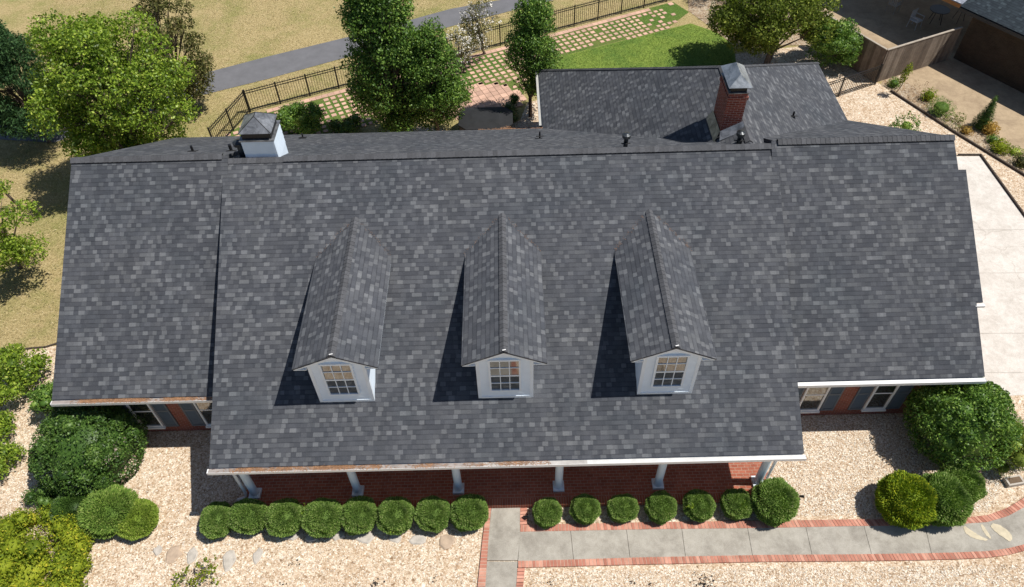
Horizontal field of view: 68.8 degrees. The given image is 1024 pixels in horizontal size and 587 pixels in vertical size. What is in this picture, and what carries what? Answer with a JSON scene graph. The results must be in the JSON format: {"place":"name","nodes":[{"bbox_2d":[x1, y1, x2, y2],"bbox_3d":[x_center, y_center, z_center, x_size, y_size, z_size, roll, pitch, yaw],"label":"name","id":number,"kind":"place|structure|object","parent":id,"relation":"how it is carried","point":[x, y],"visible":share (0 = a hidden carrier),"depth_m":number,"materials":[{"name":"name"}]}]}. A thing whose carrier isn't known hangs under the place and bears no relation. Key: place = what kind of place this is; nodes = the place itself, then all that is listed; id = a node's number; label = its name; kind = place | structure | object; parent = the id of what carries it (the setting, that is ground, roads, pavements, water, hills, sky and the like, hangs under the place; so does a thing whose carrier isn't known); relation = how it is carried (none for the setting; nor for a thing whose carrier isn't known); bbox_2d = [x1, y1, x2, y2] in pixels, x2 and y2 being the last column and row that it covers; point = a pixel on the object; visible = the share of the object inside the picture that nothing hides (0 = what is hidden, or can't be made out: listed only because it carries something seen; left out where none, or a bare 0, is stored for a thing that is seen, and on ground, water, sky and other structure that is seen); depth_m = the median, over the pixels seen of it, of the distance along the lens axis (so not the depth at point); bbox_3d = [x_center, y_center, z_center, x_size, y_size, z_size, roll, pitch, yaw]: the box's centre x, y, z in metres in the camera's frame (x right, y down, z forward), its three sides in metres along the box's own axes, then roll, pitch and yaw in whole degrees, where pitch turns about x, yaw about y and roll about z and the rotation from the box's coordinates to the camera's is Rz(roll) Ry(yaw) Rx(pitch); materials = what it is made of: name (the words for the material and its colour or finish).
{"place":"outdoors","nodes":[
{"label":"outdoors","id":0,"kind":"place"},
{"bbox_2d":[0,0,546,142],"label":"asphalt path","id":1,"kind":"structure","parent":0,"point":[260,69],"depth_m":38.55,"materials":[{"name":"grey asphalt"}]},
{"bbox_2d":[0,0,886,349],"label":"ground","id":2,"kind":"structure","parent":0,"point":[14,14],"depth_m":37.57,"materials":[{"name":"beige plant"}]},
{"bbox_2d":[0,162,20,208],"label":"leafy tree","id":3,"kind":"object","parent":2,"relation":"on","point":[8,194],"visible":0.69,"depth_m":30.39,"materials":[{"name":"green plant"}]},
{"bbox_2d":[0,180,52,273],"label":"leafy tree","id":4,"kind":"object","parent":2,"relation":"on","point":[10,246],"visible":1,"depth_m":26.91,"materials":[{"name":"green plant"}]},
{"bbox_2d":[0,18,71,142],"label":"pine tree","id":5,"kind":"object","parent":2,"relation":"on","point":[12,48],"visible":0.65,"depth_m":31.40,"materials":[{"name":"green plant"}]},
{"bbox_2d":[22,6,202,159],"bbox_3d":[-15.349,-7.573,29.647,5.949,7.777,5.424,-1,49,0],"label":"leafy tree","id":6,"kind":"object","parent":2,"relation":"on","point":[116,107],"visible":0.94,"depth_m":27.92,"materials":[{"name":"green plant"}]},
{"bbox_2d":[126,0,216,106],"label":"thin tree","id":7,"kind":"object","parent":2,"relation":"on","point":[156,7],"visible":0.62,"depth_m":32.85,"materials":[{"name":"green plant"}]},
{"bbox_2d":[207,0,666,136],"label":"iron fence","id":8,"kind":"object","parent":2,"relation":"on","point":[209,128],"visible":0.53,"depth_m":36.12,"materials":[{"name":"black metal"}]},
{"bbox_2d":[502,101,518,122],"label":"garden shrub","id":9,"kind":"object","parent":2,"relation":"on","point":[511,106],"visible":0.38,"depth_m":34.33,"materials":[{"name":"green plant"}]},
{"bbox_2d":[0,45,1023,586],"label":"gravel yard","id":10,"kind":"structure","parent":2,"relation":"on","point":[876,103],"depth_m":21.74,"materials":[{"name":"beige gravel"}]},
{"bbox_2d":[0,409,18,441],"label":"leafy shrub","id":11,"kind":"object","parent":10,"relation":"on","point":[6,423],"visible":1,"depth_m":23.65,"materials":[{"name":"green plant"}]},
{"bbox_2d":[0,439,26,479],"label":"leafy shrub","id":12,"kind":"object","parent":10,"relation":"on","point":[9,450],"visible":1,"depth_m":22.97,"materials":[{"name":"green plant"}]},
{"bbox_2d":[0,343,53,406],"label":"leafy shrub","id":13,"kind":"object","parent":10,"relation":"on","point":[12,374],"visible":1,"depth_m":24.43,"materials":[{"name":"green plant"}]},
{"bbox_2d":[18,476,65,513],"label":"shrub","id":14,"kind":"object","parent":10,"relation":"on","point":[41,496],"visible":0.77,"depth_m":22.17,"materials":[{"name":"green plant"}]},
{"bbox_2d":[25,380,59,415],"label":"leafy shrub","id":15,"kind":"object","parent":10,"relation":"on","point":[41,398],"visible":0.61,"depth_m":23.74,"materials":[{"name":"green plant"}]},
{"bbox_2d":[0,503,94,586],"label":"yellow hedge","id":16,"kind":"object","parent":10,"relation":"on","point":[24,562],"visible":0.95,"depth_m":20.78,"materials":[{"name":"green plant"}]},
{"bbox_2d":[49,488,93,521],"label":"boxwood bush","id":17,"kind":"object","parent":10,"relation":"on","point":[66,504],"visible":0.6,"depth_m":21.78,"materials":[{"name":"green plant"}]},
{"bbox_2d":[26,405,148,496],"bbox_3d":[-12.922,4.482,22.684,3.337,2.261,3.373,-1,49,0],"label":"round shrub","id":18,"kind":"object","parent":10,"relation":"on","point":[81,446],"visible":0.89,"depth_m":21.98,"materials":[{"name":"green plant"}]},
{"bbox_2d":[76,484,140,539],"bbox_3d":[-11.799,6.378,21.871,1.899,1.053,1.653,-1,49,0],"label":"boxwood bush","id":19,"kind":"object","parent":10,"relation":"on","point":[98,517],"visible":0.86,"depth_m":21.53,"materials":[{"name":"green plant"}]},
{"bbox_2d":[115,498,159,540],"bbox_3d":[-10.946,6.593,21.798,1.318,0.736,1.314,-1,49,0],"label":"boxwood bush","id":20,"kind":"object","parent":10,"relation":"on","point":[143,520],"visible":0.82,"depth_m":21.56,"materials":[{"name":"green plant"}]},
{"bbox_2d":[166,545,182,563],"bbox_3d":[-9.678,7.477,21.421,0.484,0.055,0.512,-12,50,-9],"label":"stepping stone","id":21,"kind":"object","parent":10,"relation":"on","point":[173,553],"visible":1,"depth_m":21.40,"materials":[{"name":"beige stone"}]},
{"bbox_2d":[187,547,197,563],"bbox_3d":[-9.160,7.497,21.389,0.324,0.055,0.536,-1,49,0],"label":"stepping stone","id":22,"kind":"object","parent":10,"relation":"on","point":[192,554],"visible":0.98,"depth_m":21.36,"materials":[{"name":"grey stone"}]},
{"bbox_2d":[172,554,220,586],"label":"weed sapling","id":23,"kind":"object","parent":10,"relation":"on","point":[201,572],"visible":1,"depth_m":20.70,"materials":[{"name":"green plant"}]},
{"bbox_2d":[199,501,231,539],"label":"boxwood bush","id":24,"kind":"object","parent":10,"relation":"on","point":[213,523],"visible":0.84,"depth_m":21.43,"materials":[{"name":"green plant"}]},
{"bbox_2d":[223,550,236,571],"bbox_3d":[-8.041,7.593,21.276,0.393,0.056,0.610,-16,50,-12],"label":"stepping stone","id":25,"kind":"object","parent":10,"relation":"on","point":[229,558],"visible":1,"depth_m":21.26,"materials":[{"name":"beige stone"}]},
{"bbox_2d":[226,498,268,534],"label":"boxwood bush","id":26,"kind":"object","parent":10,"relation":"on","point":[246,516],"visible":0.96,"depth_m":21.44,"materials":[{"name":"green plant"}]},
{"bbox_2d":[253,547,262,564],"bbox_3d":[-7.275,7.492,21.345,0.312,0.055,0.440,26,54,22],"label":"stepping stone","id":27,"kind":"object","parent":10,"relation":"on","point":[257,554],"visible":1,"depth_m":21.33,"materials":[{"name":"beige stone"}]},
{"bbox_2d":[264,497,304,537],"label":"boxwood bush","id":28,"kind":"object","parent":10,"relation":"on","point":[283,517],"visible":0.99,"depth_m":21.38,"materials":[{"name":"green plant"}]},
{"bbox_2d":[300,497,341,538],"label":"boxwood bush","id":29,"kind":"object","parent":10,"relation":"on","point":[321,516],"visible":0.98,"depth_m":21.32,"materials":[{"name":"green plant"}]},
{"bbox_2d":[327,112,362,133],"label":"garden shrub","id":30,"kind":"object","parent":10,"relation":"on","point":[348,125],"visible":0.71,"depth_m":33.78,"materials":[{"name":"green plant"}]},
{"bbox_2d":[340,495,376,535],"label":"boxwood bush","id":31,"kind":"object","parent":10,"relation":"on","point":[358,514],"visible":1,"depth_m":21.41,"materials":[{"name":"green plant"}]},
{"bbox_2d":[355,531,373,543],"bbox_3d":[-4.286,7.044,21.658,0.568,0.056,0.375,10,50,10],"label":"stepping stone","id":32,"kind":"object","parent":10,"relation":"on","point":[367,537],"visible":0.79,"depth_m":21.61,"materials":[{"name":"grey stone"}]},
{"bbox_2d":[333,0,433,131],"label":"leafy tree","id":33,"kind":"object","parent":10,"relation":"on","point":[379,29],"visible":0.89,"depth_m":30.37,"materials":[{"name":"green plant"}]},
{"bbox_2d":[376,496,414,535],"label":"boxwood bush","id":34,"kind":"object","parent":10,"relation":"on","point":[396,513],"visible":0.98,"depth_m":21.36,"materials":[{"name":"green plant"}]},
{"bbox_2d":[409,534,425,544],"bbox_3d":[-2.729,7.088,21.578,0.526,0.056,0.331,-1,49,0],"label":"stepping stone","id":35,"kind":"object","parent":10,"relation":"on","point":[419,539],"visible":1,"depth_m":21.54,"materials":[{"name":"grey stone"}]},
{"bbox_2d":[414,495,450,532],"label":"boxwood bush","id":36,"kind":"object","parent":10,"relation":"on","point":[432,513],"visible":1,"depth_m":21.41,"materials":[{"name":"green plant"}]},
{"bbox_2d":[395,16,474,130],"bbox_3d":[-3.311,-9.053,31.907,3.522,5.804,2.916,-1,49,0],"label":"leafy tree","id":37,"kind":"object","parent":10,"relation":"on","point":[449,91],"visible":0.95,"depth_m":31.16,"materials":[{"name":"green plant"}]},
{"bbox_2d":[439,535,455,549],"bbox_3d":[-1.860,7.156,21.498,0.475,0.054,0.448,-1,49,0],"label":"stepping stone","id":38,"kind":"object","parent":10,"relation":"on","point":[446,542],"visible":1,"depth_m":21.49,"materials":[{"name":"beige stone"}]},
{"bbox_2d":[450,493,488,531],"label":"boxwood bush","id":39,"kind":"object","parent":10,"relation":"on","point":[470,512],"visible":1,"depth_m":21.41,"materials":[{"name":"green plant"}]},
{"bbox_2d":[478,508,490,586],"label":"walk border","id":40,"kind":"object","parent":10,"relation":"on","point":[482,577],"visible":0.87,"depth_m":21.19,"materials":[{"name":"brick"}]},
{"bbox_2d":[458,107,512,129],"bbox_3d":[-1.178,-7.667,33.881,2.440,0.900,1.640,-1,49,0],"label":"hot tub","id":41,"kind":"object","parent":10,"relation":"on","point":[480,118],"visible":0.73,"depth_m":33.46,"materials":[{"name":"plastic"}]},
{"bbox_2d":[50,62,986,508],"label":"brick house","id":42,"kind":"structure","parent":10,"relation":"on","point":[602,286],"depth_m":22.00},
{"bbox_2d":[70,396,212,403],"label":"pine needles","id":43,"kind":"object","parent":42,"relation":"on","point":[126,400],"visible":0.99,"depth_m":21.71,"materials":[{"name":"brown plant"}]},
{"bbox_2d":[126,404,165,429],"bbox_3d":[-11.459,3.689,23.185,0.760,1.860,0.098,-1,49,0],"label":"window","id":44,"kind":"structure","parent":42,"relation":"in","point":[145,411],"depth_m":23.37,"materials":[{"name":"glass"}]},
{"bbox_2d":[193,403,211,427],"bbox_3d":[-9.400,3.637,23.177,0.760,1.860,0.098,-1,49,0],"label":"window","id":45,"kind":"structure","parent":42,"relation":"in","point":[204,409],"depth_m":23.25,"materials":[{"name":"glass"}]},
{"bbox_2d":[217,460,550,472],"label":"pine needles","id":46,"kind":"object","parent":42,"relation":"on","point":[326,467],"visible":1,"depth_m":20.14,"materials":[{"name":"brown plant"}]},
{"bbox_2d":[800,387,830,413],"bbox_3d":[9.364,3.164,23.099,0.780,1.860,0.098,-1,49,0],"label":"window","id":47,"kind":"structure","parent":42,"relation":"in","point":[812,399],"depth_m":23.30,"materials":[{"name":"white glass"}]},
{"bbox_2d":[861,386,899,411],"bbox_3d":[11.473,3.111,23.091,0.760,1.860,0.098,-1,49,0],"label":"window","id":48,"kind":"structure","parent":42,"relation":"in","point":[880,397],"depth_m":23.33,"materials":[{"name":"glass"}]},
{"bbox_2d":[516,568,524,586],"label":"walk border","id":49,"kind":"object","parent":10,"relation":"on","point":[520,577],"visible":1,"depth_m":20.75,"materials":[{"name":"brick"}]},
{"bbox_2d":[520,507,526,524],"bbox_3d":[0.342,6.507,21.980,0.203,0.054,0.635,0,49,2],"label":"walk border","id":50,"kind":"object","parent":10,"relation":"on","point":[523,520],"visible":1,"depth_m":21.92,"materials":[{"name":"brick"}]},
{"bbox_2d":[500,0,563,116],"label":"leafy tree","id":51,"kind":"object","parent":10,"relation":"on","point":[533,25],"visible":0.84,"depth_m":31.82,"materials":[{"name":"green plant"}]},
{"bbox_2d":[531,496,562,528],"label":"boxwood bush","id":52,"kind":"object","parent":10,"relation":"on","point":[547,512],"visible":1,"depth_m":21.50,"materials":[{"name":"green plant"}]},
{"bbox_2d":[569,493,600,524],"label":"boxwood bush","id":53,"kind":"object","parent":10,"relation":"on","point":[585,509],"visible":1,"depth_m":21.53,"materials":[{"name":"green plant"}]},
{"bbox_2d":[606,493,639,523],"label":"boxwood bush","id":54,"kind":"object","parent":10,"relation":"on","point":[623,508],"visible":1,"depth_m":21.54,"materials":[{"name":"green plant"}]},
{"bbox_2d":[644,490,677,524],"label":"boxwood bush","id":55,"kind":"object","parent":10,"relation":"on","point":[660,507],"visible":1,"depth_m":21.50,"materials":[{"name":"green plant"}]},
{"bbox_2d":[682,489,715,521],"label":"boxwood bush","id":56,"kind":"object","parent":10,"relation":"on","point":[703,502],"visible":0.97,"depth_m":21.50,"materials":[{"name":"green plant"}]},
{"bbox_2d":[719,488,754,520],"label":"boxwood bush","id":57,"kind":"object","parent":10,"relation":"on","point":[732,504],"visible":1,"depth_m":21.52,"materials":[{"name":"green plant"}]},
{"bbox_2d":[485,508,1023,586],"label":"front walk","id":58,"kind":"structure","parent":10,"relation":"on","point":[508,540],"depth_m":21.30,"materials":[{"name":"concrete"}]},
{"bbox_2d":[963,523,1011,540],"bbox_3d":[13.582,6.824,21.328,1.266,0.005,0.550,-1,49,0],"label":"sand patch","id":59,"kind":"object","parent":58,"relation":"on","point":[1000,530],"visible":1,"depth_m":21.32,"materials":[{"name":"beige sand"}]},
{"bbox_2d":[520,498,1023,531],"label":"walk border","id":60,"kind":"object","parent":10,"relation":"on","point":[1011,509],"visible":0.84,"depth_m":21.63,"materials":[{"name":"brick"}]},
{"bbox_2d":[520,503,1022,531],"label":"border mortar","id":61,"kind":"object","parent":60,"relation":"on","point":[714,523],"visible":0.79,"depth_m":21.65,"materials":[{"name":"grey concrete"}]},
{"bbox_2d":[705,0,842,63],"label":"leafy tree","id":62,"kind":"object","parent":10,"relation":"on","point":[768,26],"visible":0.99,"depth_m":34.63,"materials":[{"name":"green plant"}]},
{"bbox_2d":[751,477,799,526],"bbox_3d":[7.579,6.031,21.615,1.441,1.127,1.378,-24,52,-18],"label":"boxwood bush","id":63,"kind":"object","parent":10,"relation":"on","point":[774,499],"visible":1,"depth_m":21.29,"materials":[{"name":"green plant"}]},
{"bbox_2d":[800,17,864,66],"bbox_3d":[15.477,-12.301,36.350,3.027,2.675,3.073,-1,49,0],"label":"holly shrub","id":64,"kind":"object","parent":10,"relation":"on","point":[844,45],"visible":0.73,"depth_m":35.51,"materials":[{"name":"green plant"}]},
{"bbox_2d":[829,64,883,96],"bbox_3d":[15.480,-9.718,35.100,4.583,1.110,0.085,-20,51,-15],"label":"iron fence","id":65,"kind":"object","parent":10,"relation":"on","point":[844,79],"visible":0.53,"depth_m":35.28,"materials":[{"name":"black metal"}]},
{"bbox_2d":[825,14,889,81],"bbox_3d":[16.652,-12.080,36.697,0.201,1.773,3.980,-24,52,-18],"label":"wooden fence","id":66,"kind":"object","parent":10,"relation":"on","point":[871,52],"visible":0.47,"depth_m":35.91,"materials":[{"name":"brown wood"}]},
{"bbox_2d":[889,111,920,130],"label":"leafy shrub","id":67,"kind":"object","parent":10,"relation":"on","point":[906,125],"visible":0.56,"depth_m":32.82,"materials":[{"name":"green plant"}]},
{"bbox_2d":[874,469,938,530],"bbox_3d":[11.309,5.936,21.435,1.786,1.404,1.749,-1,49,0],"label":"boxwood bush","id":68,"kind":"object","parent":10,"relation":"on","point":[902,501],"visible":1,"depth_m":21.05,"materials":[{"name":"green plant"}]},
{"bbox_2d":[919,472,974,527],"bbox_3d":[12.370,5.933,21.488,1.516,1.278,1.685,-1,49,0],"label":"boxwood bush","id":69,"kind":"object","parent":10,"relation":"on","point":[955,506],"visible":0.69,"depth_m":21.04,"materials":[{"name":"green plant"}]},
{"bbox_2d":[890,90,1023,175],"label":"garden edging","id":70,"kind":"object","parent":10,"relation":"on","point":[959,134],"visible":1,"depth_m":33.33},
{"bbox_2d":[937,464,987,503],"bbox_3d":[13.105,5.600,21.865,1.507,1.114,1.231,-1,49,0],"label":"boxwood bush","id":71,"kind":"object","parent":10,"relation":"on","point":[971,478],"visible":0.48,"depth_m":21.52,"materials":[{"name":"green plant"}]},
{"bbox_2d":[902,377,1023,470],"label":"tall shrub","id":72,"kind":"object","parent":10,"relation":"on","point":[967,421],"visible":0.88,"depth_m":21.63,"materials":[{"name":"green plant"}]},
{"bbox_2d":[958,154,1023,215],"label":"garden edging","id":73,"kind":"object","parent":10,"relation":"on","point":[1002,184],"visible":1,"depth_m":31.30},
{"bbox_2d":[983,417,1023,477],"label":"airy shrub","id":74,"kind":"object","parent":10,"relation":"on","point":[1016,458],"visible":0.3,"depth_m":22.02,"materials":[{"name":"green plant"}]},
{"bbox_2d":[1002,475,1023,487],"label":"planter","id":75,"kind":"object","parent":10,"relation":"on","point":[1013,481],"visible":1,"depth_m":22.26,"materials":[{"name":"concrete"}]},
{"bbox_2d":[688,0,807,44],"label":"mulch bed","id":76,"kind":"object","parent":2,"relation":"on","point":[699,9],"visible":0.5,"depth_m":40.98,"materials":[{"name":"beige gravel"}]},
{"bbox_2d":[821,0,972,74],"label":"patio slab","id":77,"kind":"structure","parent":2,"relation":"on","point":[879,24],"depth_m":39.98,"materials":[{"name":"beige concrete"}]},
{"bbox_2d":[906,8,924,30],"bbox_3d":[21.181,-14.354,39.127,0.560,0.911,0.538,-29,54,-22],"label":"patio chair","id":78,"kind":"object","parent":77,"relation":"on","point":[915,19],"visible":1,"depth_m":39.08,"materials":[{"name":"paint"}]},
{"bbox_2d":[873,26,962,81],"bbox_3d":[19.649,-11.589,36.188,4.736,1.773,0.199,-19,51,-15],"label":"wooden fence","id":79,"kind":"object","parent":77,"relation":"on","point":[927,51],"visible":0.92,"depth_m":36.07,"materials":[{"name":"brown wood"}]},
{"bbox_2d":[929,4,949,24],"bbox_3d":[22.486,-14.689,39.508,1.000,0.734,1.000,-1,49,0],"label":"patio table","id":80,"kind":"object","parent":77,"relation":"on","point":[939,9],"visible":1,"depth_m":39.26,"materials":[{"name":"black metal"}]},
{"bbox_2d":[942,0,966,7],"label":"patio cover","id":81,"kind":"object","parent":77,"relation":"on","point":[957,3],"visible":0.43,"depth_m":36.13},
{"bbox_2d":[881,75,1023,171],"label":"planting bed","id":82,"kind":"object","parent":2,"relation":"on","point":[906,90],"visible":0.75,"depth_m":34.31,"materials":[{"name":"beige gravel"}]},
{"bbox_2d":[887,76,901,88],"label":"bed shrub","id":83,"kind":"object","parent":82,"relation":"on","point":[893,83],"visible":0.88,"depth_m":35.74,"materials":[{"name":"green plant"}]},
{"bbox_2d":[897,62,913,91],"bbox_3d":[18.276,-9.998,34.847,0.621,1.772,0.478,-27,54,-21],"label":"sapling","id":84,"kind":"object","parent":82,"relation":"on","point":[903,77],"visible":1,"depth_m":34.60,"materials":[{"name":"green plant"}]},
{"bbox_2d":[918,87,937,102],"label":"bed shrub","id":85,"kind":"object","parent":82,"relation":"on","point":[930,95],"visible":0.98,"depth_m":34.89,"materials":[{"name":"green plant"}]},
{"bbox_2d":[926,95,957,118],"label":"bed shrub","id":86,"kind":"object","parent":82,"relation":"on","point":[941,108],"visible":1,"depth_m":34.08,"materials":[{"name":"green plant"}]},
{"bbox_2d":[942,112,966,130],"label":"bed shrub","id":87,"kind":"object","parent":82,"relation":"on","point":[960,118],"visible":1,"depth_m":33.75,"materials":[{"name":"green plant"}]},
{"bbox_2d":[970,95,998,131],"bbox_3d":[21.102,-8.049,33.065,0.955,1.753,0.972,23,53,20],"label":"conifer","id":88,"kind":"object","parent":82,"relation":"on","point":[984,118],"visible":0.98,"depth_m":33.17,"materials":[{"name":"green plant"}]},
{"bbox_2d":[982,121,1001,135],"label":"bed shrub","id":89,"kind":"object","parent":82,"relation":"on","point":[990,128],"visible":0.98,"depth_m":33.15,"materials":[{"name":"plant"}]},
{"bbox_2d":[990,138,1012,154],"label":"bed shrub","id":90,"kind":"object","parent":82,"relation":"on","point":[1001,147],"visible":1,"depth_m":32.33,"materials":[{"name":"green plant"}]},
{"bbox_2d":[1010,152,1023,168],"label":"bed shrub","id":91,"kind":"object","parent":82,"relation":"on","point":[1020,161],"visible":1,"depth_m":31.79,"materials":[{"name":"green plant"}]},
{"bbox_2d":[230,2,687,135],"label":"paver lawn","id":92,"kind":"structure","parent":0,"point":[678,11],"depth_m":38.72,"materials":[{"name":"beige plant"}]},
{"bbox_2d":[274,100,325,134],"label":"garden shrub","id":93,"kind":"object","parent":92,"relation":"on","point":[297,115],"visible":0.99,"depth_m":33.30,"materials":[{"name":"green plant"}]},
{"bbox_2d":[226,2,677,135],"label":"stone pavers","id":94,"kind":"object","parent":92,"relation":"on","point":[486,98],"visible":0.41,"depth_m":37.16,"materials":[{"name":"beige stone"}]},
{"bbox_2d":[508,93,519,105],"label":"garden shrub","id":95,"kind":"object","parent":94,"relation":"on","point":[515,99],"visible":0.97,"depth_m":35.10,"materials":[{"name":"green plant"}]},
{"bbox_2d":[446,25,483,73],"bbox_3d":[-2.258,-11.840,36.481,1.666,2.540,1.416,-34,56,-25],"label":"flowering tree","id":96,"kind":"object","parent":92,"relation":"on","point":[470,42],"visible":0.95,"depth_m":36.13,"materials":[{"name":"white plant"}]},
{"bbox_2d":[458,0,501,54],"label":"flowering tree","id":97,"kind":"object","parent":92,"relation":"on","point":[476,27],"visible":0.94,"depth_m":36.52,"materials":[{"name":"white plant"}]},
{"bbox_2d":[534,23,735,94],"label":"lawn","id":98,"kind":"structure","parent":0,"point":[669,49],"depth_m":38.38,"materials":[{"name":"green plant"}]},
{"bbox_2d":[870,58,1023,156],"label":"neighbour driveway","id":99,"kind":"structure","parent":0,"point":[969,92],"depth_m":35.44,"materials":[{"name":"beige concrete"}]},
{"bbox_2d":[954,0,1023,92],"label":"neighbour house","id":100,"kind":"structure","parent":0,"point":[991,44],"depth_m":35.37,"materials":[{"name":"brick"}]},
{"bbox_2d":[957,156,1023,395],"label":"driveway","id":101,"kind":"structure","parent":0,"point":[1000,255],"depth_m":27.91,"materials":[{"name":"concrete"}]},
{"label":"walk bedding","id":102,"kind":"structure","parent":0,"visible":0},
{"bbox_2d":[518,544,1023,567],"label":"walk border","id":103,"kind":"object","parent":102,"relation":"on","point":[903,556],"visible":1,"depth_m":20.95,"materials":[{"name":"brick"}]},
{"bbox_2d":[521,548,1021,567],"bbox_3d":[9.005,7.264,21.071,17.669,0.001,1.241,-5,49,-3],"label":"border mortar","id":104,"kind":"object","parent":103,"relation":"on","point":[743,560],"visible":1,"depth_m":20.97,"materials":[{"name":"grey concrete"}]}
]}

